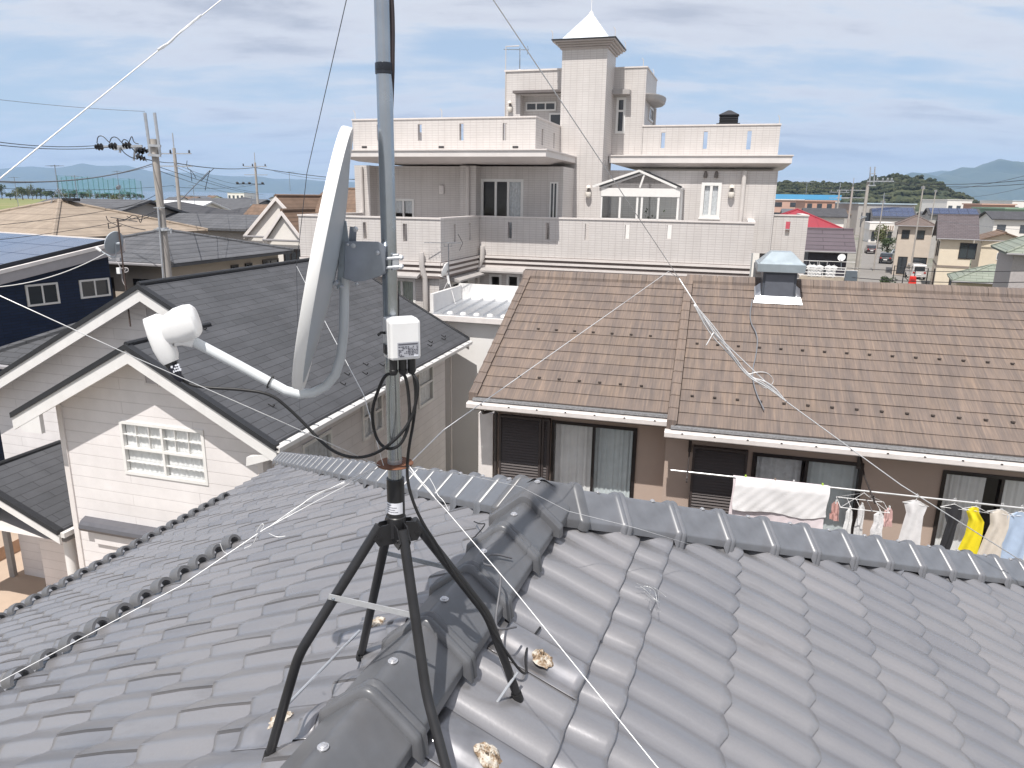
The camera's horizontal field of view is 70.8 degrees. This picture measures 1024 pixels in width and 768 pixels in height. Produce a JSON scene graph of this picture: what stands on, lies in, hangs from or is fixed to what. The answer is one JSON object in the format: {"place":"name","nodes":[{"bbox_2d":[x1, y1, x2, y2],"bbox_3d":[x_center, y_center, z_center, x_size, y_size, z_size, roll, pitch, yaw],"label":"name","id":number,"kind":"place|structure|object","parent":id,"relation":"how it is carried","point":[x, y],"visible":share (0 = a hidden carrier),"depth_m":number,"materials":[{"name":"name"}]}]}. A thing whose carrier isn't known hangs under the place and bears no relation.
{"place":"outdoors","nodes":[
{"label":"outdoors","id":0,"kind":"place"},
{"bbox_2d":[0,530,45,611],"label":"yard","id":1,"kind":"structure","parent":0,"point":[20,586],"depth_m":17.32,"materials":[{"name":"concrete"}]},
{"bbox_2d":[2,531,17,576],"bbox_3d":[-12.202,3.988,17.478,0.120,1.500,0.120,1,15,0],"label":"gate post","id":2,"kind":"object","parent":1,"relation":"on","point":[9,553],"visible":0.69,"depth_m":17.48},
{"bbox_2d":[0,539,20,560],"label":"wall","id":3,"kind":"structure","parent":1,"relation":"on","point":[16,546],"depth_m":18.69,"materials":[{"name":"paint"}]},
{"bbox_2d":[0,198,45,209],"bbox_3d":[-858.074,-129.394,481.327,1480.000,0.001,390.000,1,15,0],"label":"field","id":4,"kind":"structure","parent":0,"point":[7,203],"depth_m":489.92,"materials":[{"name":"green plant"}]},
{"bbox_2d":[57,176,142,199],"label":"golf net","id":5,"kind":"object","parent":4,"relation":"on","point":[98,186],"visible":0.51,"depth_m":581.82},
{"bbox_2d":[0,232,125,460],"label":"navy house","id":6,"kind":"structure","parent":0,"point":[75,295],"depth_m":22.61,"materials":[{"name":"paint"}]},
{"bbox_2d":[24,282,60,306],"bbox_3d":[-14.589,-2.789,22.413,0.047,0.668,0.974,9,16,27],"label":"window","id":7,"kind":"structure","parent":6,"relation":"in","point":[41,294],"depth_m":22.39,"materials":[{"name":"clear glass"}]},
{"bbox_2d":[0,233,104,268],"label":"solar array","id":8,"kind":"object","parent":6,"relation":"on","point":[14,251],"visible":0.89,"depth_m":23.48,"materials":[{"name":"blue glass"}]},
{"bbox_2d":[78,278,110,298],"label":"window","id":9,"kind":"structure","parent":6,"relation":"in","point":[99,287],"depth_m":23.82,"materials":[{"name":"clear glass"}]},
{"bbox_2d":[0,189,318,199],"bbox_3d":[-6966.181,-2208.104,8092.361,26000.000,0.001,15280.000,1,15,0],"label":"lake","id":10,"kind":"structure","parent":0,"point":[149,194],"depth_m":2110.30,"materials":[{"name":"blue liquid"}]},
{"bbox_2d":[0,164,354,193],"bbox_3d":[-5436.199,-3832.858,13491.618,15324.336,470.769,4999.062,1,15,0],"label":"hills","id":11,"kind":"structure","parent":0,"point":[146,179],"depth_m":11975.34,"materials":[{"name":"blue"}]},
{"bbox_2d":[164,200,229,209],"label":"town house","id":12,"kind":"structure","parent":0,"point":[211,204],"depth_m":69.12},
{"bbox_2d":[4,193,971,283],"bbox_3d":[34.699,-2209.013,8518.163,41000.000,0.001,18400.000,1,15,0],"label":"ground","id":13,"kind":"structure","parent":0,"point":[851,258],"depth_m":117.06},
{"bbox_2d":[0,322,75,368],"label":"shingle roof house","id":14,"kind":"structure","parent":13,"relation":"on","point":[11,353],"depth_m":18.24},
{"bbox_2d":[0,199,207,237],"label":"beige roofed house","id":15,"kind":"structure","parent":13,"relation":"on","point":[58,209],"depth_m":33.35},
{"bbox_2d":[37,198,187,217],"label":"town house","id":16,"kind":"structure","parent":13,"relation":"on","point":[144,208],"depth_m":45.30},
{"bbox_2d":[94,113,171,277],"bbox_3d":[-11.642,-2.662,23.260,2.127,11.470,0.788,1,15,0],"label":"utility pole","id":17,"kind":"object","parent":13,"relation":"on","point":[154,148],"visible":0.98,"depth_m":22.13,"materials":[{"name":"concrete"}]},
{"bbox_2d":[0,163,152,182],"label":"power line","id":18,"kind":"object","parent":17,"relation":"attached to","point":[72,179],"visible":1,"depth_m":17.89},
{"bbox_2d":[160,133,192,209],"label":"utility pole","id":19,"kind":"object","parent":13,"relation":"on","point":[174,153],"visible":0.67,"depth_m":47.99,"materials":[{"name":"concrete"}]},
{"bbox_2d":[108,229,293,298],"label":"grey roofed house","id":20,"kind":"structure","parent":13,"relation":"on","point":[192,253],"depth_m":29.50,"materials":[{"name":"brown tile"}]},
{"bbox_2d":[164,201,243,213],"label":"town house","id":21,"kind":"structure","parent":13,"relation":"on","point":[191,208],"depth_m":53.17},
{"bbox_2d":[166,213,258,240],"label":"town house","id":22,"kind":"structure","parent":13,"relation":"on","point":[234,226],"depth_m":44.71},
{"bbox_2d":[185,198,270,209],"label":"town house","id":23,"kind":"structure","parent":13,"relation":"on","point":[231,204],"depth_m":78.87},
{"bbox_2d":[0,258,472,585],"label":"gabled house","id":24,"kind":"structure","parent":13,"relation":"on","point":[107,449],"depth_m":14.25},
{"bbox_2d":[95,217,137,326],"bbox_3d":[-7.673,-2.181,14.231,1.079,2.148,0.400,8,16,27],"label":"roof aerial","id":25,"kind":"object","parent":24,"relation":"on","point":[113,242],"visible":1,"depth_m":14.18,"materials":[{"name":"metal"}]},
{"bbox_2d":[118,420,208,485],"bbox_3d":[-6.338,1.238,13.161,1.835,1.049,0.110,5,15,15],"label":"window","id":26,"kind":"structure","parent":24,"relation":"in","point":[172,453],"depth_m":13.18,"materials":[{"name":"white glass"}]},
{"bbox_2d":[301,428,333,456],"bbox_3d":[-3.891,1.738,14.417,0.109,1.450,1.100,5,15,15],"label":"window","id":27,"kind":"structure","parent":24,"relation":"in","point":[313,447],"depth_m":14.47,"materials":[{"name":"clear glass"}]},
{"bbox_2d":[361,395,383,441],"bbox_3d":[-3.222,0.663,16.489,0.109,1.069,1.000,5,15,15],"label":"window","id":28,"kind":"structure","parent":24,"relation":"in","point":[367,432],"depth_m":16.54,"materials":[{"name":"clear glass"}]},
{"bbox_2d":[418,366,433,409],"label":"window","id":29,"kind":"structure","parent":24,"relation":"in","point":[426,381],"depth_m":19.60,"materials":[{"name":"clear glass"}]},
{"bbox_2d":[236,153,266,203],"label":"utility pole","id":30,"kind":"object","parent":13,"relation":"on","point":[256,185],"visible":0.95,"depth_m":71.27,"materials":[{"name":"concrete"}]},
{"bbox_2d":[244,204,267,214],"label":"town house","id":31,"kind":"structure","parent":13,"relation":"on","point":[255,209],"depth_m":47.37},
{"bbox_2d":[243,194,321,261],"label":"cream gabled house","id":32,"kind":"structure","parent":13,"relation":"on","point":[276,222],"depth_m":38.22,"materials":[{"name":"brown metal"}]},
{"bbox_2d":[315,187,479,258],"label":"brown roofed house","id":33,"kind":"structure","parent":13,"relation":"on","point":[351,203],"depth_m":40.94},
{"bbox_2d":[430,283,517,474],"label":"white annexe","id":34,"kind":"structure","parent":13,"relation":"on","point":[475,313],"depth_m":22.05,"materials":[{"name":"paint"}]},
{"bbox_2d":[424,234,462,303],"bbox_3d":[-2.137,-3.657,22.831,1.198,2.179,0.584,4,15,11],"label":"roof aerial","id":35,"kind":"object","parent":34,"relation":"on","point":[445,269],"visible":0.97,"depth_m":22.68,"materials":[{"name":"metal"}]},
{"bbox_2d":[0,451,1023,767],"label":"tiled house","id":36,"kind":"structure","parent":13,"relation":"on","point":[756,643],"depth_m":2.69,"materials":[{"name":"grey tile"}]},
{"bbox_2d":[262,476,523,767],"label":"roof tripod","id":37,"kind":"object","parent":36,"relation":"on","point":[398,529],"visible":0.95,"depth_m":1.68,"materials":[{"name":"black paint"}]},
{"bbox_2d":[374,0,401,480],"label":"antenna mast","id":38,"kind":"object","parent":37,"relation":"on","point":[383,63],"visible":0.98,"depth_m":1.50,"materials":[{"name":"metal"}]},
{"bbox_2d":[0,0,221,178],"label":"guy wire","id":39,"kind":"object","parent":38,"relation":"attached to","point":[38,147],"visible":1,"depth_m":1.04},
{"bbox_2d":[143,125,403,398],"bbox_3d":[-0.472,-0.256,1.575,0.505,0.581,0.424,8,16,27],"label":"satellite dish","id":40,"kind":"object","parent":38,"relation":"attached to","point":[335,247],"visible":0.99,"depth_m":1.51,"materials":[{"name":"metal"}]},
{"bbox_2d":[182,374,419,458],"bbox_3d":[-0.465,0.064,1.602,0.529,0.204,0.042,2,15,3],"label":"coaxial cable","id":41,"kind":"object","parent":40,"relation":"attached to","point":[311,431],"visible":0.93,"depth_m":1.60,"materials":[{"name":"black rubber"}]},
{"bbox_2d":[296,0,346,265],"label":"guy wire","id":42,"kind":"object","parent":38,"relation":"attached to","point":[318,123],"visible":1,"depth_m":2.01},
{"bbox_2d":[390,0,394,106],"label":"coaxial cable","id":43,"kind":"object","parent":38,"relation":"attached to","point":[392,36],"visible":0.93,"depth_m":1.43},
{"bbox_2d":[376,457,412,469],"bbox_3d":[-0.270,0.183,1.661,0.085,0.003,0.085,1,15,0],"label":"guy ring","id":44,"kind":"object","parent":38,"relation":"attached to","point":[387,466],"visible":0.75,"depth_m":1.65,"materials":[{"name":"metal"}]},
{"bbox_2d":[0,467,378,681],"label":"guy wire","id":45,"kind":"object","parent":44,"relation":"attached to","point":[183,583],"visible":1,"depth_m":1.47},
{"bbox_2d":[220,465,377,553],"bbox_3d":[-0.457,0.282,1.576,0.345,0.160,0.057,-5,16,-22],"label":"wire knot","id":46,"kind":"object","parent":45,"relation":"attached to","point":[317,494],"visible":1,"depth_m":1.59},
{"bbox_2d":[0,295,379,465],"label":"guy wire","id":47,"kind":"object","parent":44,"relation":"attached to","point":[176,375],"visible":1,"depth_m":1.35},
{"bbox_2d":[409,470,657,767],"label":"guy wire","id":48,"kind":"object","parent":44,"relation":"attached to","point":[543,626],"visible":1,"depth_m":1.36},
{"bbox_2d":[411,467,697,546],"bbox_3d":[0.172,0.397,2.319,0.220,0.734,1.451,14,20,41],"label":"guy wire","id":49,"kind":"object","parent":44,"relation":"attached to","point":[543,498],"visible":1,"depth_m":2.35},
{"bbox_2d":[377,315,419,375],"bbox_3d":[-0.245,-0.081,1.542,0.088,0.121,0.061,-6,16,-23],"label":"junction box","id":50,"kind":"object","parent":38,"relation":"attached to","point":[401,339],"visible":1,"depth_m":1.52,"materials":[{"name":"white plastic"}]},
{"bbox_2d":[371,373,410,449],"bbox_3d":[-0.269,0.059,1.580,0.093,0.181,0.027,4,15,12],"label":"coaxial cable","id":51,"kind":"object","parent":50,"relation":"attached to","point":[400,443],"visible":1,"depth_m":1.58,"materials":[{"name":"black rubber"}]},
{"bbox_2d":[493,0,678,277],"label":"guy wire","id":52,"kind":"object","parent":38,"relation":"attached to","point":[576,124],"visible":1,"depth_m":2.28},
{"bbox_2d":[412,271,677,460],"bbox_3d":[0.253,-0.188,2.628,0.095,0.275,2.317,8,16,26],"label":"guy wire","id":53,"kind":"object","parent":52,"relation":"attached to","point":[526,371],"visible":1,"depth_m":2.28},
{"bbox_2d":[406,377,540,674],"bbox_3d":[-0.028,0.377,1.876,0.124,0.926,0.564,12,18,36],"label":"coaxial cable","id":54,"kind":"object","parent":37,"relation":"attached to","point":[444,557],"visible":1,"depth_m":1.71,"materials":[{"name":"black rubber"}]},
{"bbox_2d":[482,553,516,629],"bbox_3d":[-0.041,0.606,2.163,0.101,0.123,0.378,0,15,-3],"label":"wire","id":55,"kind":"object","parent":36,"relation":"on","point":[500,583],"visible":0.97,"depth_m":2.08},
{"bbox_2d":[679,278,1023,562],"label":"guy wire","id":56,"kind":"object","parent":36,"relation":"attached to","point":[836,437],"visible":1,"depth_m":3.95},
{"bbox_2d":[694,304,786,401],"bbox_3d":[1.189,-0.154,3.738,0.569,0.532,0.031,-1,15,-8],"label":"wire knot","id":57,"kind":"object","parent":56,"relation":"attached to","point":[733,357],"visible":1,"depth_m":3.73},
{"bbox_2d":[466,270,1023,559],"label":"brown tiled house","id":58,"kind":"structure","parent":13,"relation":"on","point":[917,389],"depth_m":12.65,"materials":[{"name":"tile"}]},
{"bbox_2d":[550,420,637,497],"bbox_3d":[1.475,1.647,13.214,1.543,1.950,0.155,5,15,15],"label":"window","id":59,"kind":"structure","parent":58,"relation":"in","point":[609,465],"depth_m":13.18,"materials":[{"name":"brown glass"}]},
{"bbox_2d":[686,440,691,482],"bbox_3d":[2.844,1.185,11.589,0.050,0.347,1.349,5,15,14],"label":"pole bracket","id":60,"kind":"object","parent":58,"relation":"attached to","point":[689,446],"visible":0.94,"depth_m":11.78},
{"bbox_2d":[671,469,1023,508],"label":"laundry pole","id":61,"kind":"object","parent":60,"relation":"attached to","point":[875,492],"visible":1,"depth_m":10.56,"materials":[{"name":"metal"}]},
{"bbox_2d":[729,475,829,528],"bbox_3d":[4.080,1.916,11.075,1.408,0.906,0.131,5,15,15],"label":"quilt","id":62,"kind":"object","parent":61,"relation":"hanging from","point":[782,501],"visible":0.91,"depth_m":11.02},
{"bbox_2d":[836,492,889,512],"bbox_3d":[5.223,1.688,10.713,0.669,0.245,0.409,5,15,15],"label":"peg hanger","id":63,"kind":"object","parent":61,"relation":"hanging from","point":[862,499],"visible":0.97,"depth_m":10.71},
{"bbox_2d":[829,500,838,520],"bbox_3d":[4.872,1.902,10.867,0.139,0.330,0.041,14,20,41],"label":"laundry","id":64,"kind":"object","parent":63,"relation":"hanging from","point":[833,514],"visible":1,"depth_m":10.87,"materials":[{"name":"fabric"}]},
{"bbox_2d":[843,506,851,533],"bbox_3d":[4.973,2.039,10.660,0.128,0.489,0.039,-3,15,-14],"label":"laundry","id":65,"kind":"object","parent":63,"relation":"hanging from","point":[847,523],"visible":0.84,"depth_m":10.65,"materials":[{"name":"fabric"}]},
{"bbox_2d":[853,502,864,534],"bbox_3d":[5.218,2.028,10.802,0.141,0.530,0.041,0,15,-2],"label":"laundry","id":66,"kind":"object","parent":63,"relation":"hanging from","point":[858,525],"visible":0.97,"depth_m":10.81,"materials":[{"name":"fabric"}]},
{"bbox_2d":[870,510,883,536],"bbox_3d":[5.359,2.055,10.556,0.174,0.454,0.042,4,15,12],"label":"laundry","id":67,"kind":"object","parent":63,"relation":"hanging from","point":[877,526],"visible":0.9,"depth_m":10.55,"materials":[{"name":"fabric"}]},
{"bbox_2d":[883,506,892,526],"bbox_3d":[5.577,1.961,10.685,0.162,0.330,0.041,0,15,-3],"label":"laundry","id":68,"kind":"object","parent":63,"relation":"hanging from","point":[888,517],"visible":0.86,"depth_m":10.69,"materials":[{"name":"fabric"}]},
{"bbox_2d":[898,498,928,544],"bbox_3d":[5.902,2.056,10.617,0.347,0.949,0.054,8,16,25],"label":"tunic","id":69,"kind":"object","parent":61,"relation":"hanging from","point":[911,528],"visible":0.71,"depth_m":10.60,"materials":[{"name":"fabric"}]},
{"bbox_2d":[940,498,965,549],"bbox_3d":[6.380,2.149,10.507,0.347,1.059,0.054,6,15,19],"label":"camisole","id":70,"kind":"object","parent":61,"relation":"hanging from","point":[955,512],"visible":0.81,"depth_m":10.47,"materials":[{"name":"fabric"}]},
{"bbox_2d":[958,500,987,553],"bbox_3d":[6.648,2.171,10.438,0.347,1.059,0.054,8,16,24],"label":"dress","id":71,"kind":"object","parent":61,"relation":"hanging from","point":[971,540],"visible":0.7,"depth_m":10.40,"materials":[{"name":"fabric"}]},
{"bbox_2d":[977,503,1013,556],"bbox_3d":[6.949,2.172,10.356,0.375,1.009,0.054,8,16,27],"label":"cardigan","id":72,"kind":"object","parent":61,"relation":"hanging from","point":[997,530],"visible":0.77,"depth_m":10.34,"materials":[{"name":"fabric"}]},
{"bbox_2d":[1000,505,1023,559],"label":"shirt","id":73,"kind":"object","parent":61,"relation":"hanging from","point":[1013,543],"visible":0.85,"depth_m":10.29,"materials":[{"name":"fabric"}]},
{"bbox_2d":[753,250,806,304],"bbox_3d":[5.307,-2.126,14.350,0.910,1.022,0.899,5,15,15],"label":"roof vent","id":74,"kind":"object","parent":58,"relation":"on","point":[779,270],"visible":1,"depth_m":14.04,"materials":[{"name":"metal"}]},
{"bbox_2d":[751,452,864,533],"bbox_3d":[4.826,2.130,12.055,1.699,1.950,0.156,5,15,15],"label":"window","id":75,"kind":"structure","parent":58,"relation":"in","point":[833,473],"depth_m":11.89,"materials":[{"name":"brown glass"}]},
{"bbox_2d":[856,457,875,503],"bbox_3d":[5.387,1.397,10.928,0.050,0.347,1.349,5,15,14],"label":"pole bracket","id":76,"kind":"object","parent":58,"relation":"attached to","point":[859,461],"visible":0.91,"depth_m":11.14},
{"bbox_2d":[930,470,1023,559],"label":"window","id":77,"kind":"structure","parent":58,"relation":"in","point":[963,486],"depth_m":11.33,"materials":[{"name":"brown glass"}]},
{"bbox_2d":[775,194,841,201],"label":"factory","id":78,"kind":"structure","parent":13,"relation":"on","point":[808,197],"depth_m":316.92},
{"bbox_2d":[795,200,836,209],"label":"apartment block","id":79,"kind":"structure","parent":13,"relation":"on","point":[800,204],"depth_m":208.08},
{"bbox_2d":[802,208,847,226],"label":"town house","id":80,"kind":"structure","parent":13,"relation":"on","point":[836,216],"depth_m":97.35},
{"bbox_2d":[835,202,916,234],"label":"warehouse","id":81,"kind":"structure","parent":13,"relation":"on","point":[856,214],"depth_m":204.31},
{"bbox_2d":[863,221,894,242],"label":"white building","id":82,"kind":"structure","parent":13,"relation":"on","point":[869,229],"depth_m":168.80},
{"bbox_2d":[870,207,915,236],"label":"solar house","id":83,"kind":"structure","parent":13,"relation":"on","point":[889,216],"depth_m":199.56,"materials":[{"name":"blue glass"}]},
{"bbox_2d":[892,214,934,275],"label":"beige house","id":84,"kind":"structure","parent":13,"relation":"on","point":[906,231],"depth_m":92.63,"materials":[{"name":"brown concrete"}]},
{"bbox_2d":[947,264,995,286],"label":"green carport","id":85,"kind":"object","parent":13,"relation":"on","point":[970,276],"visible":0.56,"depth_m":61.65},
{"bbox_2d":[962,203,1016,208],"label":"apartment block","id":86,"kind":"structure","parent":13,"relation":"on","point":[968,205],"depth_m":183.93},
{"bbox_2d":[0,0,1023,182],"label":"sky","id":87,"kind":"structure","parent":0,"point":[903,87],"materials":[{"name":"blue"}]},
{"bbox_2d":[297,3,809,311],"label":"tiled building","id":88,"kind":"structure","parent":0,"point":[530,184],"depth_m":26.39,"materials":[{"name":"beige tile"}]},
{"bbox_2d":[396,199,413,216],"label":"window","id":89,"kind":"structure","parent":88,"relation":"in","point":[403,206],"depth_m":27.78,"materials":[{"name":"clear glass"}]},
{"bbox_2d":[398,278,415,303],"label":"window","id":90,"kind":"structure","parent":88,"relation":"in","point":[406,287],"depth_m":23.59,"materials":[{"name":"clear glass"}]},
{"bbox_2d":[481,179,523,237],"bbox_3d":[-0.371,-6.277,26.721,1.648,2.554,0.099,5,15,16],"label":"window","id":91,"kind":"structure","parent":88,"relation":"in","point":[515,187],"depth_m":26.49,"materials":[{"name":"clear glass"}]},
{"bbox_2d":[525,101,555,110],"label":"window","id":92,"kind":"structure","parent":88,"relation":"in","point":[530,106],"depth_m":28.03,"materials":[{"name":"white glass"}]},
{"bbox_2d":[548,182,557,238],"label":"window","id":93,"kind":"structure","parent":88,"relation":"in","point":[553,202],"depth_m":25.98,"materials":[{"name":"white glass"}]},
{"bbox_2d":[615,97,625,133],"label":"window","id":94,"kind":"structure","parent":88,"relation":"in","point":[621,101],"depth_m":27.99,"materials":[{"name":"white glass"}]},
{"bbox_2d":[698,182,721,219],"bbox_3d":[7.610,-7.017,27.631,0.805,1.374,0.140,5,15,16],"label":"window","id":95,"kind":"structure","parent":88,"relation":"in","point":[710,200],"depth_m":27.63,"materials":[{"name":"white glass"}]},
{"bbox_2d":[774,199,804,213],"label":"apartment block","id":96,"kind":"structure","parent":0,"point":[780,204],"depth_m":231.89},
{"bbox_2d":[749,208,842,276],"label":"red roofed house","id":97,"kind":"structure","parent":0,"point":[815,221],"depth_m":74.24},
{"bbox_2d":[799,227,857,280],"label":"dark house","id":98,"kind":"structure","parent":0,"point":[823,246],"depth_m":54.29,"materials":[{"name":"grey"}]},
{"bbox_2d":[776,176,963,211],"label":"wooded hill","id":99,"kind":"structure","parent":0,"point":[897,197],"depth_m":803.51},
{"bbox_2d":[776,173,979,202],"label":"woods","id":100,"kind":"object","parent":99,"relation":"on","point":[784,184],"visible":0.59,"depth_m":816.38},
{"bbox_2d":[859,241,907,282],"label":"street","id":101,"kind":"structure","parent":0,"point":[867,263],"depth_m":103.22,"materials":[{"name":"asphalt"}]},
{"bbox_2d":[854,167,893,278],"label":"utility pole","id":102,"kind":"object","parent":101,"relation":"on","point":[858,255],"visible":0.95,"depth_m":54.32,"materials":[{"name":"concrete"}]},
{"bbox_2d":[874,224,892,247],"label":"tree","id":103,"kind":"object","parent":101,"relation":"on","point":[883,231],"visible":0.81,"depth_m":146.04,"materials":[{"name":"green plant"}]},
{"bbox_2d":[921,199,972,210],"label":"warehouse","id":104,"kind":"structure","parent":0,"point":[944,203],"depth_m":410.39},
{"bbox_2d":[922,208,980,258],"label":"solar house","id":105,"kind":"structure","parent":0,"point":[927,212],"depth_m":121.80,"materials":[{"name":"blue"}]},
{"bbox_2d":[930,214,979,284],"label":"beige house","id":106,"kind":"structure","parent":0,"point":[955,248],"depth_m":76.76,"materials":[{"name":"brown concrete"}]},
{"bbox_2d":[958,243,977,258],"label":"window","id":107,"kind":"structure","parent":106,"relation":"in","point":[966,250],"depth_m":75.72,"materials":[{"name":"glass"}]},
{"bbox_2d":[905,159,1023,200],"bbox_3d":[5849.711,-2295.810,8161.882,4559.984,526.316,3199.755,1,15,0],"label":"hills","id":108,"kind":"structure","parent":0,"point":[998,170],"depth_m":7584.93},
{"bbox_2d":[970,229,1017,267],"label":"cream house","id":109,"kind":"structure","parent":0,"point":[986,254],"depth_m":82.55,"materials":[{"name":"beige concrete"}]},
{"bbox_2d":[971,207,1023,212],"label":"warehouse","id":110,"kind":"structure","parent":0,"point":[982,209],"depth_m":148.73,"materials":[{"name":"green metal"}]},
{"bbox_2d":[979,211,1023,236],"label":"town house","id":111,"kind":"structure","parent":0,"point":[1012,221],"depth_m":102.56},
{"bbox_2d":[980,200,1023,207],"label":"warehouse","id":112,"kind":"structure","parent":0,"point":[1020,203],"depth_m":372.51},
{"bbox_2d":[990,235,1023,287],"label":"green roofed house","id":113,"kind":"structure","parent":0,"point":[1010,255],"depth_m":50.90,"materials":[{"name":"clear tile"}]},
{"label":"pavement","id":114,"kind":"structure","parent":0,"visible":0},
{"bbox_2d":[904,263,926,278],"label":"parked van","id":115,"kind":"object","parent":114,"relation":"on","point":[919,273],"visible":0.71,"depth_m":88.67,"materials":[{"name":"white metal"}]},
{"bbox_2d":[908,185,924,280],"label":"utility pole","id":116,"kind":"object","parent":114,"relation":"on","point":[923,188],"visible":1,"depth_m":86.05,"materials":[{"name":"concrete"}]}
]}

